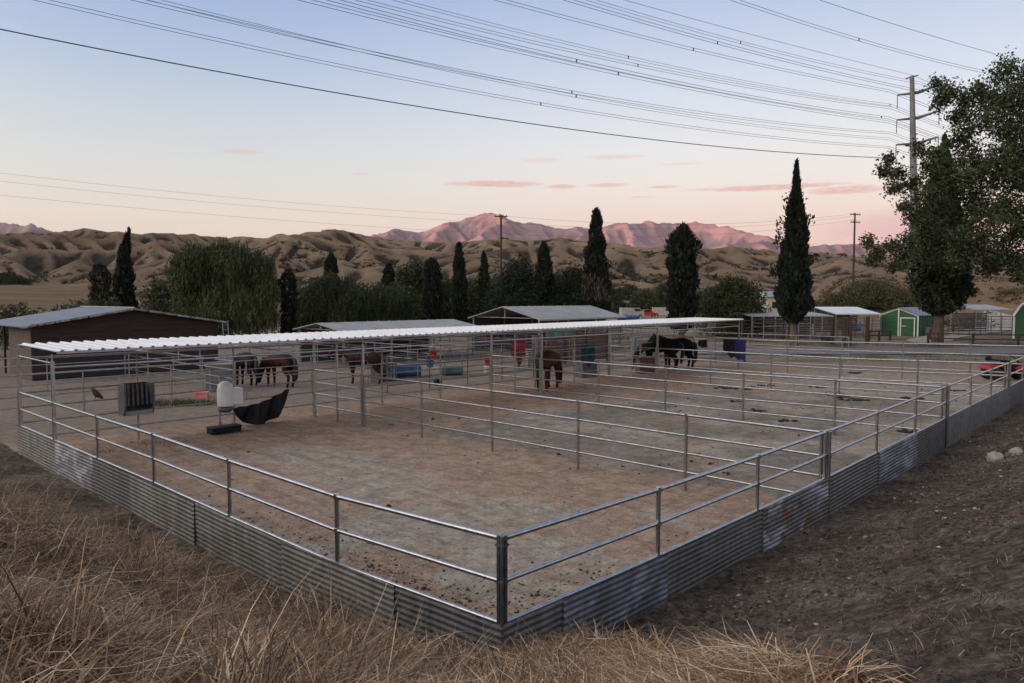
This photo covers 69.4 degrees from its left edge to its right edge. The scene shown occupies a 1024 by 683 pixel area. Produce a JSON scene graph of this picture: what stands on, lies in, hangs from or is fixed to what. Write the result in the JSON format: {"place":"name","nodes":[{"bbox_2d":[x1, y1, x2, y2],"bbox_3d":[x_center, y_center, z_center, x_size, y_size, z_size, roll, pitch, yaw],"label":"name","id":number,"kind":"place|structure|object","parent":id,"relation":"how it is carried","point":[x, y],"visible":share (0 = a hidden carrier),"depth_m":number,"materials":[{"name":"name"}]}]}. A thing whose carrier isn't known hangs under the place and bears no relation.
{"place":"outdoors","nodes":[
{"label":"outdoors","id":0,"kind":"place"},
{"bbox_2d":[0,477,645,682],"bbox_3d":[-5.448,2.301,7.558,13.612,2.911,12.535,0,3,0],"label":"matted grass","id":1,"kind":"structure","parent":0,"point":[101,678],"depth_m":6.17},
{"bbox_2d":[0,213,1021,257],"bbox_3d":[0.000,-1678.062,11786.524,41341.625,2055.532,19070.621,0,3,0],"label":"mountains","id":2,"kind":"structure","parent":0,"point":[647,234],"depth_m":15554.37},
{"bbox_2d":[0,275,1023,682],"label":"ground","id":3,"kind":"structure","parent":0,"point":[504,487],"depth_m":17.74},
{"bbox_2d":[0,303,24,349],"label":"bush","id":4,"kind":"object","parent":3,"relation":"on","point":[5,314],"visible":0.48,"depth_m":61.77,"materials":[{"name":"green plant"}]},
{"bbox_2d":[87,262,112,305],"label":"cypress tree","id":5,"kind":"object","parent":3,"relation":"on","point":[104,282],"visible":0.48,"depth_m":79.25,"materials":[{"name":"green plant"}]},
{"bbox_2d":[0,306,228,380],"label":"barn","id":6,"kind":"structure","parent":3,"relation":"on","point":[89,323],"depth_m":41.32,"materials":[{"name":"metal"}]},
{"bbox_2d":[110,227,139,307],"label":"cypress tree","id":7,"kind":"object","parent":3,"relation":"on","point":[123,279],"visible":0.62,"depth_m":77.22,"materials":[{"name":"green plant"}]},
{"bbox_2d":[138,276,175,313],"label":"tree","id":8,"kind":"object","parent":3,"relation":"on","point":[160,303],"visible":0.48,"depth_m":75.31,"materials":[{"name":"green plant"}]},
{"bbox_2d":[116,350,235,389],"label":"pipe fence","id":9,"kind":"object","parent":3,"relation":"on","point":[202,365],"visible":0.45,"depth_m":35.44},
{"bbox_2d":[155,396,216,407],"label":"weeds","id":10,"kind":"object","parent":3,"relation":"on","point":[162,403],"visible":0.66,"depth_m":30.12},
{"bbox_2d":[204,362,234,391],"bbox_3d":[-13.528,1.653,34.343,1.220,1.300,0.820,0,3,-7],"label":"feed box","id":11,"kind":"object","parent":3,"relation":"on","point":[228,365],"visible":0.57,"depth_m":33.98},
{"bbox_2d":[161,236,281,343],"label":"pepper tree","id":12,"kind":"object","parent":3,"relation":"on","point":[230,270],"visible":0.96,"depth_m":68.43,"materials":[{"name":"green plant"}]},
{"bbox_2d":[206,423,241,434],"bbox_3d":[-9.240,2.812,23.759,0.470,0.210,1.000,3,5,43],"label":"feed tub","id":13,"kind":"object","parent":3,"relation":"on","point":[224,429],"visible":1,"depth_m":23.62,"materials":[{"name":"black rubber"}]},
{"bbox_2d":[217,377,242,424],"bbox_3d":[-9.178,2.031,24.094,0.504,1.750,0.805,3,5,45],"label":"automatic waterer","id":14,"kind":"object","parent":3,"relation":"on","point":[229,395],"visible":0.91,"depth_m":23.83,"materials":[{"name":"white plastic"}]},
{"bbox_2d":[232,352,258,385],"bbox_3d":[-13.206,1.329,36.432,2.835,1.656,0.751,3,5,43],"label":"horse","id":15,"kind":"object","parent":3,"relation":"on","point":[252,364],"visible":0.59,"depth_m":35.77},
{"bbox_2d":[16,391,508,659],"bbox_3d":[-6.838,2.644,14.058,18.520,1.961,0.152,3,5,43],"label":"pipe fence","id":16,"kind":"object","parent":3,"relation":"on","point":[109,482],"visible":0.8,"depth_m":10.96,"materials":[{"name":"metal"}]},
{"bbox_2d":[0,335,531,389],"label":"pipe fence","id":17,"kind":"object","parent":3,"relation":"on","point":[199,355],"visible":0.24,"depth_m":38.77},
{"bbox_2d":[258,354,297,387],"bbox_3d":[-11.430,1.355,35.993,2.835,1.656,0.751,2,4,31],"label":"horse","id":18,"kind":"object","parent":3,"relation":"on","point":[291,362],"visible":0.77,"depth_m":35.57},
{"bbox_2d":[277,266,300,332],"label":"cypress tree","id":19,"kind":"object","parent":3,"relation":"on","point":[287,298],"visible":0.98,"depth_m":72.50,"materials":[{"name":"green plant"}]},
{"bbox_2d":[0,334,649,411],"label":"pipe fence","id":20,"kind":"object","parent":3,"relation":"on","point":[246,369],"visible":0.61,"depth_m":32.12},
{"bbox_2d":[0,460,653,682],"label":"dry grass","id":21,"kind":"structure","parent":3,"relation":"on","point":[245,661],"depth_m":5.84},
{"bbox_2d":[297,269,364,325],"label":"pepper tree","id":22,"kind":"object","parent":3,"relation":"on","point":[321,302],"visible":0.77,"depth_m":78.83,"materials":[{"name":"green plant"}]},
{"bbox_2d":[323,252,338,294],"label":"cypress tree","id":23,"kind":"object","parent":3,"relation":"on","point":[330,262],"visible":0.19,"depth_m":97.11,"materials":[{"name":"green plant"}]},
{"bbox_2d":[18,339,693,439],"bbox_3d":[-0.980,1.527,33.637,0.073,1.875,36.673,3,5,43],"label":"pipe fence","id":24,"kind":"object","parent":3,"relation":"on","point":[318,380],"visible":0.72,"depth_m":26.91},
{"bbox_2d":[118,381,154,415],"bbox_3d":[-11.193,1.709,22.067,0.505,0.930,0.860,3,5,43],"label":"hay feeder","id":25,"kind":"object","parent":24,"relation":"hanging from","point":[136,398],"visible":1,"depth_m":22.05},
{"bbox_2d":[233,389,288,424],"bbox_3d":[-8.602,2.273,25.322,0.382,1.119,2.103,3,5,42],"label":"tarp","id":26,"kind":"object","parent":24,"relation":"hanging from","point":[263,412],"visible":0.98,"depth_m":25.36,"materials":[{"name":"black fabric"}]},
{"bbox_2d":[268,340,444,376],"bbox_3d":[-10.630,0.808,47.017,19.058,1.741,0.057,3,5,43],"label":"pipe fence","id":27,"kind":"object","parent":3,"relation":"on","point":[380,349],"visible":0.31,"depth_m":43.53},
{"bbox_2d":[327,345,386,383],"bbox_3d":[-7.734,1.138,37.177,3.153,1.951,0.747,0,3,6],"label":"horse","id":28,"kind":"object","parent":3,"relation":"on","point":[372,357],"visible":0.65,"depth_m":36.88},
{"bbox_2d":[17,317,743,439],"bbox_3d":[0.226,0.925,32.601,3.375,3.218,36.862,3,5,43],"label":"shade shelter","id":29,"kind":"object","parent":3,"relation":"on","point":[84,346],"visible":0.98,"depth_m":25.28,"materials":[{"name":"white metal"}]},
{"bbox_2d":[293,319,477,366],"bbox_3d":[-8.481,-0.103,51.832,5.760,2.754,11.900,3,5,43],"label":"carport","id":30,"kind":"object","parent":3,"relation":"on","point":[354,326],"visible":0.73,"depth_m":50.91,"materials":[{"name":"grey metal"}]},
{"bbox_2d":[355,281,417,321],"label":"pepper tree","id":31,"kind":"object","parent":3,"relation":"on","point":[379,308],"visible":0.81,"depth_m":82.92,"materials":[{"name":"green plant"}]},
{"bbox_2d":[381,262,395,292],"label":"cypress tree","id":32,"kind":"object","parent":3,"relation":"on","point":[388,274],"visible":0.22,"depth_m":97.20,"materials":[{"name":"green plant"}]},
{"bbox_2d":[80,370,707,456],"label":"hay scraps","id":33,"kind":"object","parent":3,"relation":"on","point":[156,439],"visible":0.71,"depth_m":22.51,"materials":[{"name":"plant"}]},
{"bbox_2d":[397,365,420,377],"bbox_3d":[-5.746,1.633,40.480,1.550,0.620,1.240,0,3,-6],"label":"water trough","id":34,"kind":"object","parent":3,"relation":"on","point":[402,368],"visible":0.54,"depth_m":39.98,"materials":[{"name":"blue plastic"}]},
{"bbox_2d":[390,258,430,319],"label":"tree","id":35,"kind":"object","parent":3,"relation":"on","point":[411,275],"visible":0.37,"depth_m":95.21,"materials":[{"name":"green plant"}]},
{"bbox_2d":[390,284,432,320],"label":"tree","id":36,"kind":"object","parent":3,"relation":"on","point":[414,301],"visible":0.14,"depth_m":89.63,"materials":[{"name":"green plant"}]},
{"bbox_2d":[421,257,444,319],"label":"cypress tree","id":37,"kind":"object","parent":3,"relation":"on","point":[432,289],"visible":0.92,"depth_m":90.15,"materials":[{"name":"green plant"}]},
{"bbox_2d":[165,479,703,615],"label":"soil clods","id":38,"kind":"object","parent":3,"relation":"on","point":[423,588],"visible":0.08,"depth_m":11.54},
{"bbox_2d":[434,274,472,323],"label":"tree","id":39,"kind":"object","parent":3,"relation":"on","point":[446,289],"visible":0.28,"depth_m":97.50,"materials":[{"name":"green plant"}]},
{"bbox_2d":[443,241,470,322],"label":"cypress tree","id":40,"kind":"object","parent":3,"relation":"on","point":[459,303],"visible":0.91,"depth_m":87.21,"materials":[{"name":"green plant"}]},
{"bbox_2d":[0,597,919,682],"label":"straw","id":41,"kind":"object","parent":3,"relation":"on","point":[659,664],"visible":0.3,"depth_m":5.67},
{"bbox_2d":[443,273,478,323],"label":"tree","id":42,"kind":"object","parent":3,"relation":"on","point":[472,290],"visible":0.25,"depth_m":97.52,"materials":[{"name":"green plant"}]},
{"bbox_2d":[474,250,490,314],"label":"cypress tree","id":43,"kind":"object","parent":3,"relation":"on","point":[483,273],"visible":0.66,"depth_m":91.28,"materials":[{"name":"green plant"}]},
{"bbox_2d":[479,253,556,311],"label":"tree","id":44,"kind":"object","parent":3,"relation":"on","point":[518,287],"visible":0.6,"depth_m":82.60,"materials":[{"name":"green plant"}]},
{"bbox_2d":[386,335,675,391],"bbox_3d":[2.891,0.992,42.596,0.058,1.891,25.057,3,5,43],"label":"pipe fence","id":45,"kind":"object","parent":3,"relation":"on","point":[467,360],"visible":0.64,"depth_m":37.99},
{"bbox_2d":[528,240,556,305],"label":"cypress tree","id":46,"kind":"object","parent":3,"relation":"on","point":[544,257],"visible":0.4,"depth_m":86.02,"materials":[{"name":"green plant"}]},
{"bbox_2d":[468,305,626,350],"bbox_3d":[3.098,-1.141,61.480,7.760,3.694,11.300,3,5,43],"label":"carport","id":47,"kind":"object","parent":3,"relation":"on","point":[505,315],"visible":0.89,"depth_m":60.67,"materials":[{"name":"grey metal"}]},
{"bbox_2d":[535,349,562,390],"bbox_3d":[1.770,1.292,34.917,0.861,1.902,3.255,1,4,22],"label":"horse","id":48,"kind":"object","parent":3,"relation":"on","point":[550,354],"visible":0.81,"depth_m":34.03},
{"bbox_2d":[467,326,637,357],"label":"pipe fence","id":49,"kind":"object","parent":3,"relation":"on","point":[537,331],"visible":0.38,"depth_m":52.03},
{"bbox_2d":[312,368,831,515],"bbox_3d":[-0.529,2.287,20.715,18.467,1.875,0.092,3,5,43],"label":"pipe fence","id":50,"kind":"object","parent":3,"relation":"on","point":[686,453],"visible":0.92,"depth_m":18.28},
{"bbox_2d":[542,329,607,363],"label":"board wall","id":51,"kind":"structure","parent":3,"relation":"on","point":[596,343],"depth_m":49.48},
{"bbox_2d":[545,263,607,331],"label":"tree","id":52,"kind":"object","parent":3,"relation":"on","point":[569,287],"visible":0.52,"depth_m":84.63,"materials":[{"name":"green plant"}]},
{"bbox_2d":[575,360,597,377],"bbox_3d":[4.050,1.494,40.472,1.010,0.900,0.760,-2,4,-29],"label":"feed box","id":53,"kind":"object","parent":3,"relation":"on","point":[581,367],"visible":0.55,"depth_m":40.20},
{"bbox_2d":[185,376,997,603],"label":"dung crumbs","id":54,"kind":"object","parent":3,"relation":"on","point":[709,463],"visible":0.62,"depth_m":23.56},
{"bbox_2d":[578,207,612,331],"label":"cypress tree","id":55,"kind":"object","parent":3,"relation":"on","point":[597,283],"visible":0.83,"depth_m":82.87,"materials":[{"name":"green plant"}]},
{"bbox_2d":[608,284,631,313],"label":"tree","id":56,"kind":"object","parent":3,"relation":"on","point":[616,299],"visible":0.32,"depth_m":187.37,"materials":[{"name":"green plant"}]},
{"bbox_2d":[617,282,638,307],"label":"tree","id":57,"kind":"object","parent":3,"relation":"on","point":[627,290],"visible":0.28,"depth_m":197.90,"materials":[{"name":"green plant"}]},
{"bbox_2d":[635,357,654,373],"bbox_3d":[7.667,1.367,42.632,1.010,0.900,0.660,-1,4,-17],"label":"feed bin","id":58,"kind":"object","parent":3,"relation":"on","point":[647,360],"visible":0.7,"depth_m":42.37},
{"bbox_2d":[628,288,665,315],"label":"tree","id":59,"kind":"object","parent":3,"relation":"on","point":[644,299],"visible":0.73,"depth_m":183.40,"materials":[{"name":"green plant"}]},
{"bbox_2d":[631,338,684,370],"bbox_3d":[8.609,0.757,43.742,3.308,1.932,0.872,0,3,-7],"label":"horse","id":60,"kind":"object","parent":3,"relation":"on","point":[668,343],"visible":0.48,"depth_m":43.45},
{"bbox_2d":[648,333,697,367],"bbox_3d":[9.742,0.556,44.860,3.562,2.204,0.849,-1,4,-20],"label":"horse","id":61,"kind":"object","parent":3,"relation":"on","point":[688,343],"visible":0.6,"depth_m":44.88},
{"bbox_2d":[663,221,702,337],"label":"cypress tree","id":62,"kind":"object","parent":3,"relation":"on","point":[681,266],"visible":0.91,"depth_m":78.80,"materials":[{"name":"green plant"}]},
{"bbox_2d":[560,329,848,362],"bbox_3d":[10.848,-0.032,60.452,32.059,1.841,0.057,3,5,43],"label":"pipe fence","id":63,"kind":"object","parent":3,"relation":"on","point":[795,351],"visible":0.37,"depth_m":53.54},
{"bbox_2d":[489,354,949,447],"bbox_3d":[5.718,1.865,27.386,18.467,1.935,0.092,3,5,43],"label":"pipe fence","id":64,"kind":"object","parent":3,"relation":"on","point":[834,420],"visible":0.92,"depth_m":25.32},
{"bbox_2d":[692,272,775,336],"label":"tree","id":65,"kind":"object","parent":3,"relation":"on","point":[730,298],"visible":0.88,"depth_m":82.54,"materials":[{"name":"green plant"}]},
{"bbox_2d":[746,291,777,311],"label":"house","id":66,"kind":"structure","parent":3,"relation":"on","point":[770,301],"depth_m":174.91,"materials":[{"name":"beige paint"}]},
{"bbox_2d":[501,357,1023,657],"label":"pipe fence","id":67,"kind":"object","parent":3,"relation":"on","point":[658,578],"visible":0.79,"depth_m":11.63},
{"bbox_2d":[741,319,826,341],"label":"pipe fence","id":68,"kind":"object","parent":3,"relation":"on","point":[785,326],"visible":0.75,"depth_m":74.17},
{"bbox_2d":[735,312,833,338],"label":"pen roof","id":69,"kind":"structure","parent":3,"relation":"on","point":[775,315],"depth_m":81.29,"materials":[{"name":"grey metal"}]},
{"bbox_2d":[767,157,818,346],"bbox_3d":[24.919,-7.795,65.564,4.179,16.810,3.923,0,3,0],"label":"cypress tree","id":70,"kind":"object","parent":3,"relation":"on","point":[793,298],"visible":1,"depth_m":64.94,"materials":[{"name":"green plant"}]},
{"bbox_2d":[571,403,1023,682],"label":"soil clods","id":71,"kind":"object","parent":3,"relation":"on","point":[986,570],"visible":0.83,"depth_m":10.48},
{"bbox_2d":[608,345,1011,408],"bbox_3d":[11.966,1.433,34.057,18.467,2.013,0.092,3,5,43],"label":"pipe fence","id":72,"kind":"object","parent":3,"relation":"on","point":[840,369],"visible":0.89,"depth_m":32.46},
{"bbox_2d":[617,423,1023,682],"bbox_3d":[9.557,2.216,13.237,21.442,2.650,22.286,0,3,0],"label":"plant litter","id":73,"kind":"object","parent":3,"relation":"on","point":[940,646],"visible":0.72,"depth_m":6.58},
{"bbox_2d":[619,408,1023,669],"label":"pebbles","id":74,"kind":"object","parent":3,"relation":"on","point":[767,581],"visible":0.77,"depth_m":10.95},
{"bbox_2d":[812,291,852,317],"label":"bush","id":75,"kind":"object","parent":3,"relation":"on","point":[835,300],"visible":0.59,"depth_m":111.12,"materials":[{"name":"green plant"}]},
{"bbox_2d":[814,307,881,335],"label":"pen roof","id":76,"kind":"structure","parent":3,"relation":"on","point":[842,311],"depth_m":87.44,"materials":[{"name":"white metal"}]},
{"bbox_2d":[692,338,1023,382],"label":"pipe fence","id":77,"kind":"object","parent":3,"relation":"on","point":[902,352],"visible":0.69,"depth_m":39.53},
{"bbox_2d":[723,339,745,361],"bbox_3d":[13.518,0.553,44.975,1.450,1.350,0.140,3,5,43],"label":"horse blanket","id":78,"kind":"object","parent":77,"relation":"hanging from","point":[731,345],"visible":0.95,"depth_m":44.90,"materials":[{"name":"purple fabric"}]},
{"bbox_2d":[835,273,911,307],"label":"bush","id":79,"kind":"object","parent":3,"relation":"on","point":[868,294],"visible":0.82,"depth_m":109.98,"materials":[{"name":"green plant"}]},
{"bbox_2d":[748,340,1021,361],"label":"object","id":80,"kind":"object","parent":3,"relation":"on","point":[952,346],"visible":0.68,"depth_m":64.64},
{"bbox_2d":[874,287,918,311],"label":"bush","id":81,"kind":"object","parent":3,"relation":"on","point":[905,299],"visible":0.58,"depth_m":106.94,"materials":[{"name":"green plant"}]},
{"bbox_2d":[879,307,934,336],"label":"garden shed","id":82,"kind":"structure","parent":3,"relation":"on","point":[906,321],"depth_m":84.30,"materials":[{"name":"green paint"}]},
{"bbox_2d":[900,317,914,335],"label":"door","id":83,"kind":"structure","parent":82,"relation":"in","point":[907,324],"depth_m":83.66,"materials":[{"name":"green paint"}]},
{"bbox_2d":[895,75,939,277],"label":"power pylon","id":84,"kind":"object","parent":3,"relation":"on","point":[912,118],"visible":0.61,"depth_m":162.13,"materials":[{"name":"metal"}]},
{"bbox_2d":[0,29,920,170],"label":"power line","id":85,"kind":"object","parent":84,"relation":"attached to","point":[394,102],"visible":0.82,"depth_m":104.51,"materials":[{"name":"metal"}]},
{"bbox_2d":[150,0,902,143],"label":"power line","id":86,"kind":"object","parent":84,"relation":"attached to","point":[499,79],"visible":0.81,"depth_m":113.86,"materials":[{"name":"metal"}]},
{"bbox_2d":[35,0,1018,192],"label":"power line","id":87,"kind":"object","parent":84,"relation":"hanging from","point":[425,81],"visible":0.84,"depth_m":106.40,"materials":[{"name":"metal"}]},
{"bbox_2d":[132,0,959,157],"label":"power line","id":88,"kind":"object","parent":84,"relation":"attached to","point":[485,74],"visible":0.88,"depth_m":111.66,"materials":[{"name":"metal"}]},
{"bbox_2d":[299,0,982,155],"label":"power line","id":89,"kind":"object","parent":84,"relation":"hanging from","point":[595,67],"visible":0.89,"depth_m":111.08,"materials":[{"name":"metal"}]},
{"bbox_2d":[328,0,981,153],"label":"power line","id":90,"kind":"object","parent":84,"relation":"hanging from","point":[609,66],"visible":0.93,"depth_m":112.05,"materials":[{"name":"metal"}]},
{"bbox_2d":[356,0,983,143],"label":"power line","id":91,"kind":"object","parent":84,"relation":"hanging from","point":[626,61],"visible":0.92,"depth_m":125.85,"materials":[{"name":"metal"}]},
{"bbox_2d":[394,0,988,142],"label":"power line","id":92,"kind":"object","parent":84,"relation":"hanging from","point":[643,59],"visible":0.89,"depth_m":127.25,"materials":[{"name":"metal"}]},
{"bbox_2d":[496,0,1019,142],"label":"power line","id":93,"kind":"object","parent":84,"relation":"hanging from","point":[708,51],"visible":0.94,"depth_m":122.19,"materials":[{"name":"metal"}]},
{"bbox_2d":[564,0,957,106],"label":"power line","id":94,"kind":"object","parent":84,"relation":"attached to","point":[744,48],"visible":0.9,"depth_m":126.99,"materials":[{"name":"metal"}]},
{"bbox_2d":[587,0,1016,125],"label":"power line","id":95,"kind":"object","parent":84,"relation":"hanging from","point":[757,45],"visible":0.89,"depth_m":128.92,"materials":[{"name":"metal"}]},
{"bbox_2d":[813,275,1023,328],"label":"scrub","id":96,"kind":"object","parent":3,"relation":"on","point":[830,289],"visible":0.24,"depth_m":128.71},
{"bbox_2d":[858,45,1023,285],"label":"cottonwood tree","id":97,"kind":"object","parent":3,"relation":"on","point":[1003,209],"visible":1,"depth_m":60.08,"materials":[{"name":"green plant"}]},
{"bbox_2d":[901,132,981,342],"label":"cypress tree","id":98,"kind":"object","parent":3,"relation":"on","point":[938,292],"visible":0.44,"depth_m":69.78,"materials":[{"name":"green plant"}]},
{"bbox_2d":[927,332,1023,344],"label":"timber fence","id":99,"kind":"object","parent":3,"relation":"on","point":[973,339],"visible":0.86,"depth_m":67.96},
{"bbox_2d":[947,316,1012,335],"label":"pipe fence","id":100,"kind":"object","parent":3,"relation":"on","point":[980,319],"visible":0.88,"depth_m":84.93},
{"bbox_2d":[950,305,1013,333],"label":"pen roof","id":101,"kind":"structure","parent":3,"relation":"on","point":[986,308],"depth_m":92.73,"materials":[{"name":"grey metal"}]},
{"bbox_2d":[978,355,1023,380],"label":"quad bike","id":102,"kind":"object","parent":3,"relation":"on","point":[985,367],"visible":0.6,"depth_m":37.30,"materials":[{"name":"plastic"}]},
{"bbox_2d":[1012,303,1023,338],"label":"gambrel shed","id":103,"kind":"structure","parent":3,"relation":"on","point":[1018,321],"depth_m":78.81,"materials":[{"name":"green paint"}]},
{"bbox_2d":[0,228,1023,310],"bbox_3d":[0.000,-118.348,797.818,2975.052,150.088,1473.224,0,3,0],"label":"hills","id":104,"kind":"structure","parent":0,"point":[92,248],"depth_m":725.48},
{"bbox_2d":[0,272,19,284],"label":"tree","id":105,"kind":"object","parent":104,"relation":"on","point":[7,279],"visible":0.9,"depth_m":515.80,"materials":[{"name":"green plant"}]},
{"bbox_2d":[4,229,1022,283],"bbox_3d":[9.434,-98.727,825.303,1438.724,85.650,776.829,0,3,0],"label":"hill scrub","id":106,"kind":"object","parent":104,"relation":"on","point":[612,277],"visible":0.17,"depth_m":632.24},
{"bbox_2d":[0,0,1023,252],"label":"sky","id":107,"kind":"structure","parent":0,"point":[71,113],"materials":[{"name":"blue"}]},
{"bbox_2d":[580,344,594,367],"bbox_3d":[4.067,0.794,39.929,1.101,1.239,0.138,-3,4,-41],"label":"horse blanket","id":108,"kind":"object","parent":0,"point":[588,352],"visible":0.8,"depth_m":39.95,"materials":[{"name":"teal fabric"}]},
{"bbox_2d":[698,348,1023,353],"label":"road","id":109,"kind":"structure","parent":0,"point":[976,350],"depth_m":60.14,"materials":[{"name":"asphalt"}]},
{"bbox_2d":[731,0,993,77],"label":"power line","id":110,"kind":"object","parent":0,"point":[852,36],"visible":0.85,"depth_m":125.61,"materials":[{"name":"metal"}]},
{"bbox_2d":[906,311,1011,343],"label":"path","id":111,"kind":"structure","parent":0,"point":[921,339],"depth_m":96.50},
{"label":"blanket stand","id":112,"kind":"object","parent":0,"visible":0},
{"bbox_2d":[511,340,525,365],"bbox_3d":[0.369,0.672,44.570,1.119,1.660,0.116,-2,4,-35],"label":"horse blanket","id":113,"kind":"object","parent":112,"relation":"hanging from","point":[520,342],"visible":0.56,"depth_m":44.60,"materials":[{"name":"red fabric"}]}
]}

